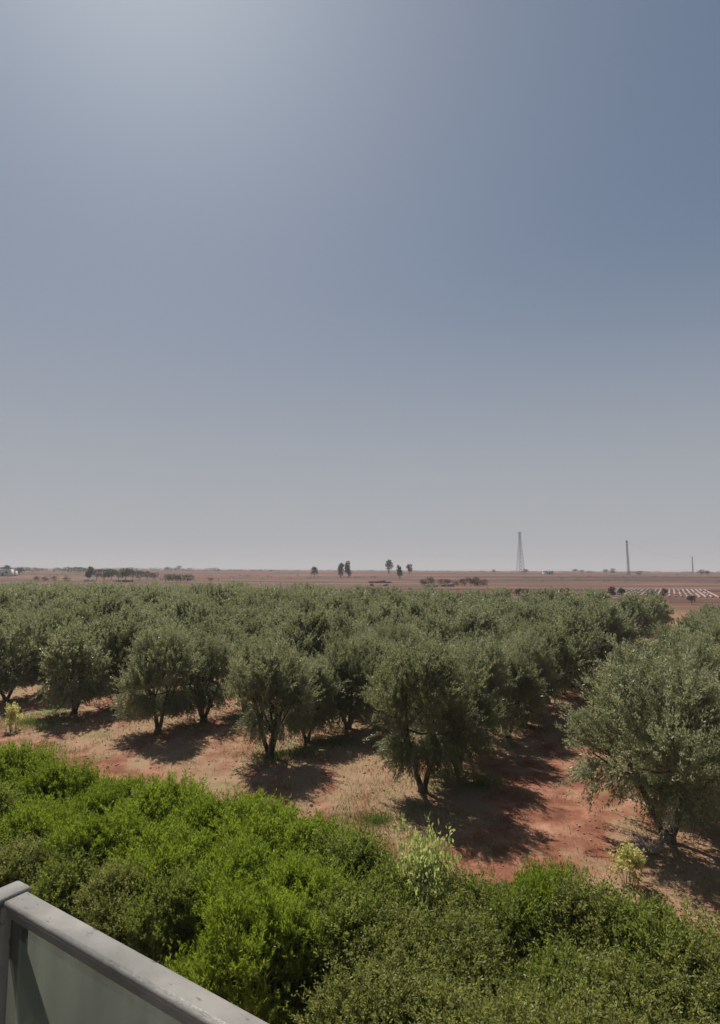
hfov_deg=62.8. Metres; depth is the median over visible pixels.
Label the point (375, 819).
green weeds
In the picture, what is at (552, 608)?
olive tree
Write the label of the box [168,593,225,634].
olive tree
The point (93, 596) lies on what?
olive tree
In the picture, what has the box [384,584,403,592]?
olive tree
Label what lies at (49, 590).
olive tree
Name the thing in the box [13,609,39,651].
olive tree
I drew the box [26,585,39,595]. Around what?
olive tree
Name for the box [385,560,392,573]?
hazy tree
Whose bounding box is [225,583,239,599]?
olive tree
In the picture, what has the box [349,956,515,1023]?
olive shrub
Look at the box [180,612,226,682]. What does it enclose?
olive tree
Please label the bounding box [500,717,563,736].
green weeds
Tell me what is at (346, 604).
olive tree
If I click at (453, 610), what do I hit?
olive tree
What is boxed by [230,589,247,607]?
olive tree
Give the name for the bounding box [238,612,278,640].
olive tree
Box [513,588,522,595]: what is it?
young tree
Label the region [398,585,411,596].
olive tree
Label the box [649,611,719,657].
olive tree
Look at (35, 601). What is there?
olive tree
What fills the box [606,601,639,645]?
olive tree
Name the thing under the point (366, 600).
olive tree
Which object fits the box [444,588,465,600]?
olive tree
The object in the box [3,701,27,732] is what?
sapling
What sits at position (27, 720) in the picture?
green weeds
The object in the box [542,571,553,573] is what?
farmhouse
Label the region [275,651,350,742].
olive tree
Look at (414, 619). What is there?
olive tree
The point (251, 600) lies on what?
olive tree
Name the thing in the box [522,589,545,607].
olive tree
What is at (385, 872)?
olive shrub
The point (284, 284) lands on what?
sky
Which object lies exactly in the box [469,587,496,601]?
olive tree
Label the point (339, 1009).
olive shrub
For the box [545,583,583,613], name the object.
olive tree
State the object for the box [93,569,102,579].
dark tree
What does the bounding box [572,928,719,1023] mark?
olive shrub
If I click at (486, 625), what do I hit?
olive tree
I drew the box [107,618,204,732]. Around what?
olive tree
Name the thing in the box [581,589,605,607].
olive tree
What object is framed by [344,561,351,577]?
hazy tree
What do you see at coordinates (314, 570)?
hazy tree
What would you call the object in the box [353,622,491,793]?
olive tree
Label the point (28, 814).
green shrub
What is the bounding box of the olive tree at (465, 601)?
[458,594,473,606]
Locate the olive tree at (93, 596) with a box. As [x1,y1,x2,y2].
[87,586,107,605]
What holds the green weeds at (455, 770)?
on the ground at (516, 770)
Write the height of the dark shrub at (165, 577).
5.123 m
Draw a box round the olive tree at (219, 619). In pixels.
[211,611,239,627]
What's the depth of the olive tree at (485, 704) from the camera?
20.32 m
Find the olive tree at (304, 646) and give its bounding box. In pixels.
[257,620,320,694]
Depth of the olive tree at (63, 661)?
28.12 m
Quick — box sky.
[0,0,719,571]
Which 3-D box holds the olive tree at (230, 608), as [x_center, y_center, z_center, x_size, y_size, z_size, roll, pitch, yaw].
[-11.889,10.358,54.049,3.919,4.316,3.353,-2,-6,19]
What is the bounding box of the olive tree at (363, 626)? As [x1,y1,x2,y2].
[343,619,373,636]
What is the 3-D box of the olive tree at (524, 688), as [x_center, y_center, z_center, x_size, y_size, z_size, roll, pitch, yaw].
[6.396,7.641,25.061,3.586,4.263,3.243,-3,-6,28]
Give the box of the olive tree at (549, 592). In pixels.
[532,586,560,601]
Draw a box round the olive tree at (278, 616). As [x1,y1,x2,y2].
[267,604,295,634]
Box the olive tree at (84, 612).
[55,596,104,632]
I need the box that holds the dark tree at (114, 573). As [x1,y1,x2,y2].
[111,570,125,579]
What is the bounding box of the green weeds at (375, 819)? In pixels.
[303,788,515,847]
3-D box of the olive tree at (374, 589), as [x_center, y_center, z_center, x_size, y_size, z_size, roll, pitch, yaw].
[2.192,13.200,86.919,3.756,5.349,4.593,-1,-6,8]
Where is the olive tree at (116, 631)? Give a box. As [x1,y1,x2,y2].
[86,608,163,704]
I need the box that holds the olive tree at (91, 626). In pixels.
[77,614,123,683]
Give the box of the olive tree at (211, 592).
[202,585,224,598]
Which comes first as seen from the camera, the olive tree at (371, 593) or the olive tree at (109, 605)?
the olive tree at (109, 605)
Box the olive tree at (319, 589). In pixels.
[311,585,325,592]
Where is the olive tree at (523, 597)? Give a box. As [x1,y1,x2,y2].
[511,587,541,606]
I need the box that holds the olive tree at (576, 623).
[548,603,601,687]
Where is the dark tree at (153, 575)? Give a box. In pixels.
[149,572,160,580]
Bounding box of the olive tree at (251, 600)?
[236,591,267,616]
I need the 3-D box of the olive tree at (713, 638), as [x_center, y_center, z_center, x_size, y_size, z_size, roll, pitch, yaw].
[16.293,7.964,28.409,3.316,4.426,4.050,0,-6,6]
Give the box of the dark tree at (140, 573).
[134,571,148,577]
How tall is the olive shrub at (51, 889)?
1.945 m
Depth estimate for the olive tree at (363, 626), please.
37.96 m
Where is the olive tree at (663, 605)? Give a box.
[641,591,668,627]
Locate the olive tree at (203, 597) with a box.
[196,589,212,603]
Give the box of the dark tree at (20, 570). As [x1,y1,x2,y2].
[15,567,23,573]
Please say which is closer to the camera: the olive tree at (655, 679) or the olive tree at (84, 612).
the olive tree at (655, 679)
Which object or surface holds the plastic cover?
on the ground at (516, 770)
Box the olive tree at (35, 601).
[26,592,49,613]
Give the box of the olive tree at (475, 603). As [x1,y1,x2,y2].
[457,599,497,616]
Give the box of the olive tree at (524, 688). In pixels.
[492,642,549,737]
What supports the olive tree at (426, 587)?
on the ground at (516, 770)
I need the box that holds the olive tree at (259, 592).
[245,582,271,604]
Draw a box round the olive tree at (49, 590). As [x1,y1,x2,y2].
[34,585,63,602]
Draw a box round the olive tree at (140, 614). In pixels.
[101,598,166,668]
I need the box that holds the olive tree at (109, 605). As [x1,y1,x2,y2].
[87,592,132,622]
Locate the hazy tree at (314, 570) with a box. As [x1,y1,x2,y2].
[311,567,318,574]
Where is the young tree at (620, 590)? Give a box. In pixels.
[617,588,625,595]
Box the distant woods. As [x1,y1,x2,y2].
[0,567,719,581]
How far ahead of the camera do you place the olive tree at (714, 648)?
23.74 m
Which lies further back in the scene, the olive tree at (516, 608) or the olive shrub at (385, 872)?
the olive tree at (516, 608)
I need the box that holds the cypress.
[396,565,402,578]
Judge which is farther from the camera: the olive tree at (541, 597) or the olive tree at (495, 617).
the olive tree at (541, 597)
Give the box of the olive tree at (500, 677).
[441,614,526,749]
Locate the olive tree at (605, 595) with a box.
[582,587,611,603]
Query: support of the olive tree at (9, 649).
on the ground at (516, 770)
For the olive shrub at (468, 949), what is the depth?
8.27 m
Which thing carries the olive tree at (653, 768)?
on the ground at (516, 770)
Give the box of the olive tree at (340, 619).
[310,603,370,660]
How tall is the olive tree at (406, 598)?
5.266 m
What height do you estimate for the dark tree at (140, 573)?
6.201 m
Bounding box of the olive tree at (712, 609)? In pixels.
[690,602,719,618]
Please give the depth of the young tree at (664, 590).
156.50 m
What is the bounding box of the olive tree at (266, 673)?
[219,618,325,758]
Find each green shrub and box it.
[0,734,67,811]
[0,777,25,823]
[0,784,86,887]
[10,750,110,815]
[35,796,157,901]
[56,768,158,823]
[87,811,230,946]
[97,760,218,831]
[150,780,253,852]
[158,822,294,968]
[164,871,330,1023]
[202,786,307,857]
[237,836,364,1001]
[270,805,386,872]
[485,855,598,944]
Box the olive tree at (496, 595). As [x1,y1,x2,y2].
[482,589,497,598]
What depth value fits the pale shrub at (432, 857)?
10.17 m
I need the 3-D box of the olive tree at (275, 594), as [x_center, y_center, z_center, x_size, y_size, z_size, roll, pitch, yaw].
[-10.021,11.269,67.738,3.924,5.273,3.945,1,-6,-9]
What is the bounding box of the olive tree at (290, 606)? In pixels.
[267,602,304,613]
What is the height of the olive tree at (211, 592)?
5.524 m
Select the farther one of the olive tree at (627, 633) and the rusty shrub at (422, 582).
the rusty shrub at (422, 582)
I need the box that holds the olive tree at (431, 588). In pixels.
[427,585,447,603]
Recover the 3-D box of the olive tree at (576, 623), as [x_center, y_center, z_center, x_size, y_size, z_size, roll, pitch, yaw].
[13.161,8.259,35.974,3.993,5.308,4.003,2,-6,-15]
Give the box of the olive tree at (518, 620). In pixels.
[499,611,519,627]
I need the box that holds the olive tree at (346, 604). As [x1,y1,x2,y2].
[324,591,364,621]
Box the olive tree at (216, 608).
[205,600,232,619]
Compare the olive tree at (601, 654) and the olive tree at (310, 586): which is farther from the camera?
the olive tree at (310, 586)
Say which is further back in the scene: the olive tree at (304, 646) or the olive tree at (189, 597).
the olive tree at (189, 597)
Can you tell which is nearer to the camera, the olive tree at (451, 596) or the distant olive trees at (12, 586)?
the olive tree at (451, 596)
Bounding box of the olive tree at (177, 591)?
[167,590,192,602]
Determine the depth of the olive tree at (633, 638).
50.86 m
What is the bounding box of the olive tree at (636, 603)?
[612,589,648,640]
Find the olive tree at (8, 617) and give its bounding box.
[0,609,25,667]
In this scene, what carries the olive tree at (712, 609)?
on the ground at (516, 770)
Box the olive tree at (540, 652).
[499,617,562,723]
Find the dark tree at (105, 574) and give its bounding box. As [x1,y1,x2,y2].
[98,569,112,578]
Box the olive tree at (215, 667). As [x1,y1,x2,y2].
[160,618,237,721]
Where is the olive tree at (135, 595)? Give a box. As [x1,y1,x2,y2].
[124,588,144,599]
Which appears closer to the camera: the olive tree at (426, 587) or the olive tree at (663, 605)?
the olive tree at (663, 605)
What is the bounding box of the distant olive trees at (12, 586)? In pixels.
[0,578,373,596]
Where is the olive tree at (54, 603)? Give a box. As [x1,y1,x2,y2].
[40,596,77,613]
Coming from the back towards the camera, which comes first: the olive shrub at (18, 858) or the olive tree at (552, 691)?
the olive tree at (552, 691)
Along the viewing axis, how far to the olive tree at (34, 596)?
62.82 m
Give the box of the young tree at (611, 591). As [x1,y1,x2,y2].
[607,586,615,597]
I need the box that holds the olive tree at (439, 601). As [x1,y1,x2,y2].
[425,595,449,606]
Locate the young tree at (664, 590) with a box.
[660,588,667,595]
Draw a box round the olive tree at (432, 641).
[409,631,452,650]
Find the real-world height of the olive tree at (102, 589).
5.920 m
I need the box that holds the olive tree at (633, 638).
[615,610,641,643]
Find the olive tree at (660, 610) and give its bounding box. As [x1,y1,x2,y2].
[637,593,669,631]
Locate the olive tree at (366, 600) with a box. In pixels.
[353,592,375,607]
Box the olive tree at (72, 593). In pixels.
[68,591,82,603]
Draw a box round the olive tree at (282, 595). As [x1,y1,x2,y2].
[273,590,298,603]
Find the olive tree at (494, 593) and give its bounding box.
[484,584,507,598]
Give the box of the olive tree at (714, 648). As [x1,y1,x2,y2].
[664,627,719,663]
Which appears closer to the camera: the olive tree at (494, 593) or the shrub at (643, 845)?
the shrub at (643, 845)
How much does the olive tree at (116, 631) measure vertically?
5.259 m
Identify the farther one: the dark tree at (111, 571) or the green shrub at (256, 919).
the dark tree at (111, 571)
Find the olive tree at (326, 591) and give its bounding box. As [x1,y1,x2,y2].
[316,587,343,599]
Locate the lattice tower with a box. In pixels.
[516,532,524,572]
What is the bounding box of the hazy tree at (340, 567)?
[337,563,344,576]
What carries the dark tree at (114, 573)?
on the ground at (516, 770)
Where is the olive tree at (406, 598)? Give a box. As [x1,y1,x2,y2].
[391,592,418,604]
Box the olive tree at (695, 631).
[660,623,718,653]
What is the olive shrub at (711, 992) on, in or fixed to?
on the ground at (516, 770)
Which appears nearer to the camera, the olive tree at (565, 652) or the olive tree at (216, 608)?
the olive tree at (565, 652)
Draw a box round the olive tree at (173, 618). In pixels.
[152,609,186,627]
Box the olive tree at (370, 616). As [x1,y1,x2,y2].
[352,605,394,638]
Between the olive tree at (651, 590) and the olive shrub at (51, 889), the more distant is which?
the olive tree at (651, 590)
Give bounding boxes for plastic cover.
[441,584,453,586]
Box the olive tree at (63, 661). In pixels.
[29,619,121,714]
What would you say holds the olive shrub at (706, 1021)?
on the ground at (516, 770)
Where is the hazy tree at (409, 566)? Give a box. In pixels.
[407,564,412,573]
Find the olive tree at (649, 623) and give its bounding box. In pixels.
[634,598,657,640]
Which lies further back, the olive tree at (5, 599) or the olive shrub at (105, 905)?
the olive tree at (5, 599)
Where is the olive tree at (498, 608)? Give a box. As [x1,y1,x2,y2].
[476,595,505,616]
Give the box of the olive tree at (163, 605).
[155,599,172,610]
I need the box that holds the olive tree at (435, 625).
[414,610,470,646]
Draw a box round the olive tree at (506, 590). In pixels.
[493,585,513,599]
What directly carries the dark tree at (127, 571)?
on the ground at (516, 770)
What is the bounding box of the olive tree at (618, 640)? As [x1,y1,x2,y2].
[603,615,622,658]
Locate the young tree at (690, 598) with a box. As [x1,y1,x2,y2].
[686,595,696,601]
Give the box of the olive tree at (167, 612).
[146,600,180,622]
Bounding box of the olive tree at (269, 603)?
[262,596,284,611]
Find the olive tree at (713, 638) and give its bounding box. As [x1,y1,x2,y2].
[669,633,719,653]
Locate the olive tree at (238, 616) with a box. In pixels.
[231,602,263,627]
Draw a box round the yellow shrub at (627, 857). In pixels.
[602,837,648,890]
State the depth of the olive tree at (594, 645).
37.84 m
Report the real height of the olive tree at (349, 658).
5.068 m
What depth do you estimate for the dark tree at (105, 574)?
320.77 m
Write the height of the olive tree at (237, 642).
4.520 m
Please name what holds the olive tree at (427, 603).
on the ground at (516, 770)
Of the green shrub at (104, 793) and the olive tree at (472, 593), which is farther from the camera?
the olive tree at (472, 593)
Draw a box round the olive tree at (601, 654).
[584,616,616,673]
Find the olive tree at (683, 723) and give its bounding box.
[543,633,719,850]
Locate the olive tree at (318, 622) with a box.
[267,600,340,659]
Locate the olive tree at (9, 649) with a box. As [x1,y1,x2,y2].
[0,614,59,701]
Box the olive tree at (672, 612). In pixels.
[659,594,674,623]
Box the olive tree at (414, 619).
[403,609,427,629]
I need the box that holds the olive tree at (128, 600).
[100,592,142,607]
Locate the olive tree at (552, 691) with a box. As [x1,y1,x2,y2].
[493,607,563,710]
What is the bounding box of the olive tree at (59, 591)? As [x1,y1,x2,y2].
[48,586,68,599]
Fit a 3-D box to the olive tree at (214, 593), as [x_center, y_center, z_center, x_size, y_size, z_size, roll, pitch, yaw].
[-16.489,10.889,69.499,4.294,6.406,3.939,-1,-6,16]
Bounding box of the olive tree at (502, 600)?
[489,593,512,615]
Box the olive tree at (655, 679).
[601,645,717,767]
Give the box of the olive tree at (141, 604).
[133,595,157,611]
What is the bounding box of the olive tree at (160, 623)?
[146,613,198,695]
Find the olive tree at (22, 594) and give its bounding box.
[11,590,36,602]
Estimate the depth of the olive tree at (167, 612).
47.31 m
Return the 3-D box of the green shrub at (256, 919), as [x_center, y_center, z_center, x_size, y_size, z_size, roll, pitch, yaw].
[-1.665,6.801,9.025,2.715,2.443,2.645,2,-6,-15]
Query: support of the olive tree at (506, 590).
on the ground at (516, 770)
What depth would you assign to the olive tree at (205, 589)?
84.40 m
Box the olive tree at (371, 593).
[367,590,375,597]
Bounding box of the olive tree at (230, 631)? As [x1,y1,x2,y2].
[213,618,249,644]
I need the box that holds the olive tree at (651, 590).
[647,588,669,625]
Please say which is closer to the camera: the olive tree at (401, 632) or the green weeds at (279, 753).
the green weeds at (279, 753)
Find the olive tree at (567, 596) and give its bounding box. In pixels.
[562,586,587,610]
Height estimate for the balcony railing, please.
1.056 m
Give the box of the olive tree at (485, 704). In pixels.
[409,634,517,771]
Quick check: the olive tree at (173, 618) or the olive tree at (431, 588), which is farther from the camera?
the olive tree at (431, 588)
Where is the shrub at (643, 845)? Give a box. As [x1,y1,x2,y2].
[624,823,679,857]
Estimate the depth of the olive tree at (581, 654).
33.38 m
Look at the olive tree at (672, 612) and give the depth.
73.88 m
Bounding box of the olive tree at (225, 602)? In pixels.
[207,592,238,606]
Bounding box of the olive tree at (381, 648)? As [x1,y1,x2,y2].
[342,624,402,713]
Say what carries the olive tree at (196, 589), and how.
on the ground at (516, 770)
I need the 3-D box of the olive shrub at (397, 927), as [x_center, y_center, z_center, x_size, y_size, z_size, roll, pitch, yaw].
[0.832,6.906,8.760,2.994,2.235,2.607,-2,-6,18]
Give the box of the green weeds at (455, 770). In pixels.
[44,688,719,914]
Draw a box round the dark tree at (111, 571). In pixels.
[105,568,118,579]
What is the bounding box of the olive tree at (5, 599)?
[0,586,32,610]
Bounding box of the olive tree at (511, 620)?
[492,612,526,647]
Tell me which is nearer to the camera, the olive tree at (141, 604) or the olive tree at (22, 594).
the olive tree at (141, 604)
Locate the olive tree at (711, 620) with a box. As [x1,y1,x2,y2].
[698,615,719,626]
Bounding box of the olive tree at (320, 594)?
[302,589,329,603]
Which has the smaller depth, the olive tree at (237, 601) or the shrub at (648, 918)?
the shrub at (648, 918)
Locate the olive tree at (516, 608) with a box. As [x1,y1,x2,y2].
[503,597,548,629]
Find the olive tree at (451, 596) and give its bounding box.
[432,583,465,608]
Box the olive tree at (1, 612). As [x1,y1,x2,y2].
[0,609,12,619]
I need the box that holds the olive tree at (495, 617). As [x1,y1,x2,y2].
[467,606,508,640]
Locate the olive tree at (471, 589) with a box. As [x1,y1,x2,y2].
[466,588,482,595]
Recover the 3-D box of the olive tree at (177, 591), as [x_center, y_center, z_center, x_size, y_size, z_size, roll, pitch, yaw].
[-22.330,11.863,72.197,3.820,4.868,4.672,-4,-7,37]
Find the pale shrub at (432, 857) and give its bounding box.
[381,813,461,909]
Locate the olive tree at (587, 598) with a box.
[577,594,596,611]
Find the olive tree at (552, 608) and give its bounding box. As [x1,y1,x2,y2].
[538,603,561,625]
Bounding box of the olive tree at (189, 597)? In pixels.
[172,590,205,605]
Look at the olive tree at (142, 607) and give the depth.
45.78 m
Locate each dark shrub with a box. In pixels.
[159,573,173,581]
[165,573,180,580]
[181,574,193,582]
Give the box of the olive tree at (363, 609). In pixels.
[351,599,372,616]
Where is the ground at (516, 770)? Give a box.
[0,568,719,1023]
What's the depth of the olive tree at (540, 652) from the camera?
26.77 m
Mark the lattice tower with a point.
(519, 540)
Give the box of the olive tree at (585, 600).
[577,598,592,608]
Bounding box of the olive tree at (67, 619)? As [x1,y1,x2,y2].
[17,604,90,687]
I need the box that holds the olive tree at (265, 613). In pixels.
[257,605,283,618]
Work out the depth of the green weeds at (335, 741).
23.97 m
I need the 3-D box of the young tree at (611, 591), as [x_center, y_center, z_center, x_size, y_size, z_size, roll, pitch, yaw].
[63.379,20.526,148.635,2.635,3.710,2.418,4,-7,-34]
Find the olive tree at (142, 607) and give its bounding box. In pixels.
[129,602,162,618]
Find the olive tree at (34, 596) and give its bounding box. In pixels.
[17,593,41,611]
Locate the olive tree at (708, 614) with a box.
[696,611,719,620]
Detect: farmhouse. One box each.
[0,569,13,575]
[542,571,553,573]
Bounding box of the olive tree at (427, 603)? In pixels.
[415,596,437,610]
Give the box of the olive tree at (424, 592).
[417,587,434,599]
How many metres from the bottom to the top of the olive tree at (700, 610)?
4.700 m
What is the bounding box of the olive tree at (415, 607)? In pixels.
[405,597,444,623]
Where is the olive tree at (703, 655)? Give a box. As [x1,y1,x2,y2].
[626,621,719,702]
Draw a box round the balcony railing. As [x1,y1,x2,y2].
[0,881,267,1023]
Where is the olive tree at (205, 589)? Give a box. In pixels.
[199,582,216,592]
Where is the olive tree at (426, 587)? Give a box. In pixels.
[418,583,437,591]
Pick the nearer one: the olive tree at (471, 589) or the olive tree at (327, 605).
the olive tree at (327, 605)
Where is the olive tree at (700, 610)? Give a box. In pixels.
[688,603,717,616]
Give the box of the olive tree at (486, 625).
[452,602,505,640]
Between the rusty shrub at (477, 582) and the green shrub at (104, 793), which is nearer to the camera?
the green shrub at (104, 793)
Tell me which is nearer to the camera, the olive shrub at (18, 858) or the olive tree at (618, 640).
the olive shrub at (18, 858)
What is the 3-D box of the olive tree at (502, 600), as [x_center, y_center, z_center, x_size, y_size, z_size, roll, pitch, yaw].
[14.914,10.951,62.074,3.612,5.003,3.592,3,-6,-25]
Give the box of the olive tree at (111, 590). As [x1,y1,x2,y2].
[97,583,124,599]
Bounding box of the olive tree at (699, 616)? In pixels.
[679,612,719,624]
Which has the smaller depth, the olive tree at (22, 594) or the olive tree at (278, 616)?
the olive tree at (278, 616)
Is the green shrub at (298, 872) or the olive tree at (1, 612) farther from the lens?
the olive tree at (1, 612)
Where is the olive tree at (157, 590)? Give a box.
[140,583,166,596]
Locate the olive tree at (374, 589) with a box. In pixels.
[367,584,386,597]
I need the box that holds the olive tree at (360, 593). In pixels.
[347,586,370,603]
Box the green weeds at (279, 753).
[204,742,350,769]
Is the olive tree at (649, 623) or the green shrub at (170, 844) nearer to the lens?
the green shrub at (170, 844)
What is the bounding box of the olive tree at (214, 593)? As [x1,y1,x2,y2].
[204,578,231,601]
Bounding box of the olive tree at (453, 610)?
[436,599,460,622]
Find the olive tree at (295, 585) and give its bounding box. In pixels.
[290,580,307,591]
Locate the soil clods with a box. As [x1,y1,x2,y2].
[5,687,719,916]
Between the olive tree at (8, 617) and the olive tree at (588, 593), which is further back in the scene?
the olive tree at (588, 593)
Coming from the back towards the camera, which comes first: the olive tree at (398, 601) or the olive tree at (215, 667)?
the olive tree at (398, 601)
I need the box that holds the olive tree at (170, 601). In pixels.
[157,594,176,605]
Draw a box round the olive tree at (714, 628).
[703,619,719,641]
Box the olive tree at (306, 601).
[288,591,322,615]
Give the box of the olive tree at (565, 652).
[531,615,591,704]
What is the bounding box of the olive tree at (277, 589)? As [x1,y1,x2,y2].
[268,585,288,597]
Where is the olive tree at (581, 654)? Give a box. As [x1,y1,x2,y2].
[548,628,595,694]
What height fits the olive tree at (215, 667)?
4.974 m
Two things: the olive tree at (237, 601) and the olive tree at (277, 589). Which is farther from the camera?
the olive tree at (277, 589)
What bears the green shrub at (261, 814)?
on the ground at (516, 770)
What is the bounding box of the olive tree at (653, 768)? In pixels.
[625,666,719,809]
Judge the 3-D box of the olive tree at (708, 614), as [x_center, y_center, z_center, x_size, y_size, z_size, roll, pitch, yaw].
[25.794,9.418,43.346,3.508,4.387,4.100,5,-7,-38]
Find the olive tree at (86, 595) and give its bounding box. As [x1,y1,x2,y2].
[72,587,104,605]
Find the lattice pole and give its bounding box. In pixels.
[626,540,629,574]
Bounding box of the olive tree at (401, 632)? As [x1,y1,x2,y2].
[353,609,423,684]
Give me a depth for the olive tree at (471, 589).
86.98 m
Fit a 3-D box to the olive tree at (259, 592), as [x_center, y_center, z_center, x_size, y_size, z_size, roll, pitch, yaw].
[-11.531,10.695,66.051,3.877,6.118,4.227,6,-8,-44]
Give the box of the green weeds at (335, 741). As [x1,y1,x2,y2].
[295,733,381,753]
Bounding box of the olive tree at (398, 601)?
[374,589,410,611]
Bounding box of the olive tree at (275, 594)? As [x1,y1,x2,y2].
[264,588,287,602]
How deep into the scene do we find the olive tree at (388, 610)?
42.39 m
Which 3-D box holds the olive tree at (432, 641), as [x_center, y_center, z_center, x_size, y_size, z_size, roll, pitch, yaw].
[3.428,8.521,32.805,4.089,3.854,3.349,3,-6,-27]
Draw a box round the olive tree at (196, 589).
[188,582,206,598]
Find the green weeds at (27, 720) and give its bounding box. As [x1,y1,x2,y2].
[0,708,121,742]
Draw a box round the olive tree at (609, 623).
[579,595,631,668]
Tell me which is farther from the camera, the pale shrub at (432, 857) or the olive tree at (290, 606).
the olive tree at (290, 606)
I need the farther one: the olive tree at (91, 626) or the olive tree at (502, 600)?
the olive tree at (502, 600)
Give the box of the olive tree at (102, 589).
[78,581,107,597]
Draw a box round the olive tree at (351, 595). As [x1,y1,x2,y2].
[339,590,354,601]
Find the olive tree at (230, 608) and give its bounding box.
[222,602,245,618]
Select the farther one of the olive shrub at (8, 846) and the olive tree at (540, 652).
the olive tree at (540, 652)
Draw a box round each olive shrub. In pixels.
[0,827,64,887]
[0,828,24,886]
[20,839,123,925]
[58,852,162,977]
[101,855,236,984]
[239,871,420,1023]
[286,940,495,1023]
[290,815,408,903]
[309,889,490,1015]
[344,851,454,920]
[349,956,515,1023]
[369,892,540,1002]
[395,855,545,965]
[435,970,566,1023]
[439,864,582,978]
[475,947,668,1023]
[491,925,648,1023]
[513,858,648,963]
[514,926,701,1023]
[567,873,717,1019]
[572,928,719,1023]
[576,989,716,1023]
[601,892,719,1013]
[649,959,719,1023]
[651,994,719,1023]
[672,900,719,979]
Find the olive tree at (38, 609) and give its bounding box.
[27,602,56,615]
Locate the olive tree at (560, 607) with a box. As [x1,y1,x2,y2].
[536,599,569,618]
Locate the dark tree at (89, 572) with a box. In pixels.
[84,567,96,578]
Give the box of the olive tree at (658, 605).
[645,594,667,624]
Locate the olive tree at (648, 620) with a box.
[617,588,655,638]
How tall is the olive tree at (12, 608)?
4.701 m
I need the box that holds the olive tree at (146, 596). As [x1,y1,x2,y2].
[134,585,166,607]
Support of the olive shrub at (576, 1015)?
on the ground at (516, 770)
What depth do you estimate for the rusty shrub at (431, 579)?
264.04 m
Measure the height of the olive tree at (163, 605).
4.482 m
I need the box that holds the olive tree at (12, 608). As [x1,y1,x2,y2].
[4,600,33,618]
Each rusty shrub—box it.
[420,578,429,585]
[426,576,435,584]
[465,578,475,583]
[473,577,480,585]
[479,579,488,585]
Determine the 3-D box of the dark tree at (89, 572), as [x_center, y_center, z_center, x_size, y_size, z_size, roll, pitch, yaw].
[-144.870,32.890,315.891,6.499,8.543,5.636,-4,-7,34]
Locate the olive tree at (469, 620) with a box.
[428,605,487,653]
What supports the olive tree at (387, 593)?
on the ground at (516, 770)
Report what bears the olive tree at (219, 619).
on the ground at (516, 770)
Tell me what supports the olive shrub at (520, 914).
on the ground at (516, 770)
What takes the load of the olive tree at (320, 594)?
on the ground at (516, 770)
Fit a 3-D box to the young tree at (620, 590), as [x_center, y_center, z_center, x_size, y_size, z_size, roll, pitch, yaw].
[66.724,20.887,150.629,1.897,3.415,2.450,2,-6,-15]
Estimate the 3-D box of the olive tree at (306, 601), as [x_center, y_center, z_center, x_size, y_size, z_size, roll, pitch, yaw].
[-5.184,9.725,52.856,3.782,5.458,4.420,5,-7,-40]
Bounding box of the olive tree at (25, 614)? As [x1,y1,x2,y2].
[19,605,67,663]
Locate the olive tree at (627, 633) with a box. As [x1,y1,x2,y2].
[612,611,636,657]
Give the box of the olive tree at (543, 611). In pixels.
[521,600,560,625]
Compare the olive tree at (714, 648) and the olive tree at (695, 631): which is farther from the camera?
the olive tree at (695, 631)
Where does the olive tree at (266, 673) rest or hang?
on the ground at (516, 770)
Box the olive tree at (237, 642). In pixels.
[215,623,276,709]
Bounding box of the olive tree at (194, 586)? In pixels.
[185,579,203,590]
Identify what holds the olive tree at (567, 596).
on the ground at (516, 770)
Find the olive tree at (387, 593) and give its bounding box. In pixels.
[377,583,397,598]
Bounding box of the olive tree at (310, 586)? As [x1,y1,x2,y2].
[304,580,316,591]
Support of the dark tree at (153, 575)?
on the ground at (516, 770)
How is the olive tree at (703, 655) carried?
on the ground at (516, 770)
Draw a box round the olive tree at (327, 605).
[310,593,333,614]
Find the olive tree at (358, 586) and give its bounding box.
[351,583,367,591]
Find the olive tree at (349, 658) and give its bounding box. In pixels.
[305,618,382,728]
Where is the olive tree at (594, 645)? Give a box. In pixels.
[555,617,603,680]
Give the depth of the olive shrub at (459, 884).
9.59 m
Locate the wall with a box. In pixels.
[369,580,391,582]
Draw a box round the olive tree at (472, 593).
[462,586,475,597]
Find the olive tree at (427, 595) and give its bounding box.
[406,587,435,599]
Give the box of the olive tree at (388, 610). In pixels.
[372,598,424,639]
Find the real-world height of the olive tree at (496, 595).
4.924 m
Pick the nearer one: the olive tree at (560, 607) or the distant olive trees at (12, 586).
the olive tree at (560, 607)
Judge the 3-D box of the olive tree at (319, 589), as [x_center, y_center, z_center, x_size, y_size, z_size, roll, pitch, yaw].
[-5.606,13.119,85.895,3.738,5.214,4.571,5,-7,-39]
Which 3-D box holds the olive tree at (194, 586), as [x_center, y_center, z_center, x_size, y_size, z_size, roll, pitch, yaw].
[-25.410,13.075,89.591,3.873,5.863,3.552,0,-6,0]
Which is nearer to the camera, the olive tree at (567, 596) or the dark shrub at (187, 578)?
the olive tree at (567, 596)
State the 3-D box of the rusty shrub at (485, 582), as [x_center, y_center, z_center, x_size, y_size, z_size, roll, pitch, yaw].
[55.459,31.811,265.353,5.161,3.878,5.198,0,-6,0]
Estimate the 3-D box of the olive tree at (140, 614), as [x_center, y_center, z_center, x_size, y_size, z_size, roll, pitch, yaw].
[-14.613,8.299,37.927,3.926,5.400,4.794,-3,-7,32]
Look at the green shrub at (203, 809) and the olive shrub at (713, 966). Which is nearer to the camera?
the olive shrub at (713, 966)
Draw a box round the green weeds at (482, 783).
[432,768,538,803]
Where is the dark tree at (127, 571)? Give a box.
[116,567,134,579]
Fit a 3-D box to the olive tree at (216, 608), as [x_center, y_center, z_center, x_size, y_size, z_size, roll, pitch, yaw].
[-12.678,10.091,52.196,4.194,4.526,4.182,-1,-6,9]

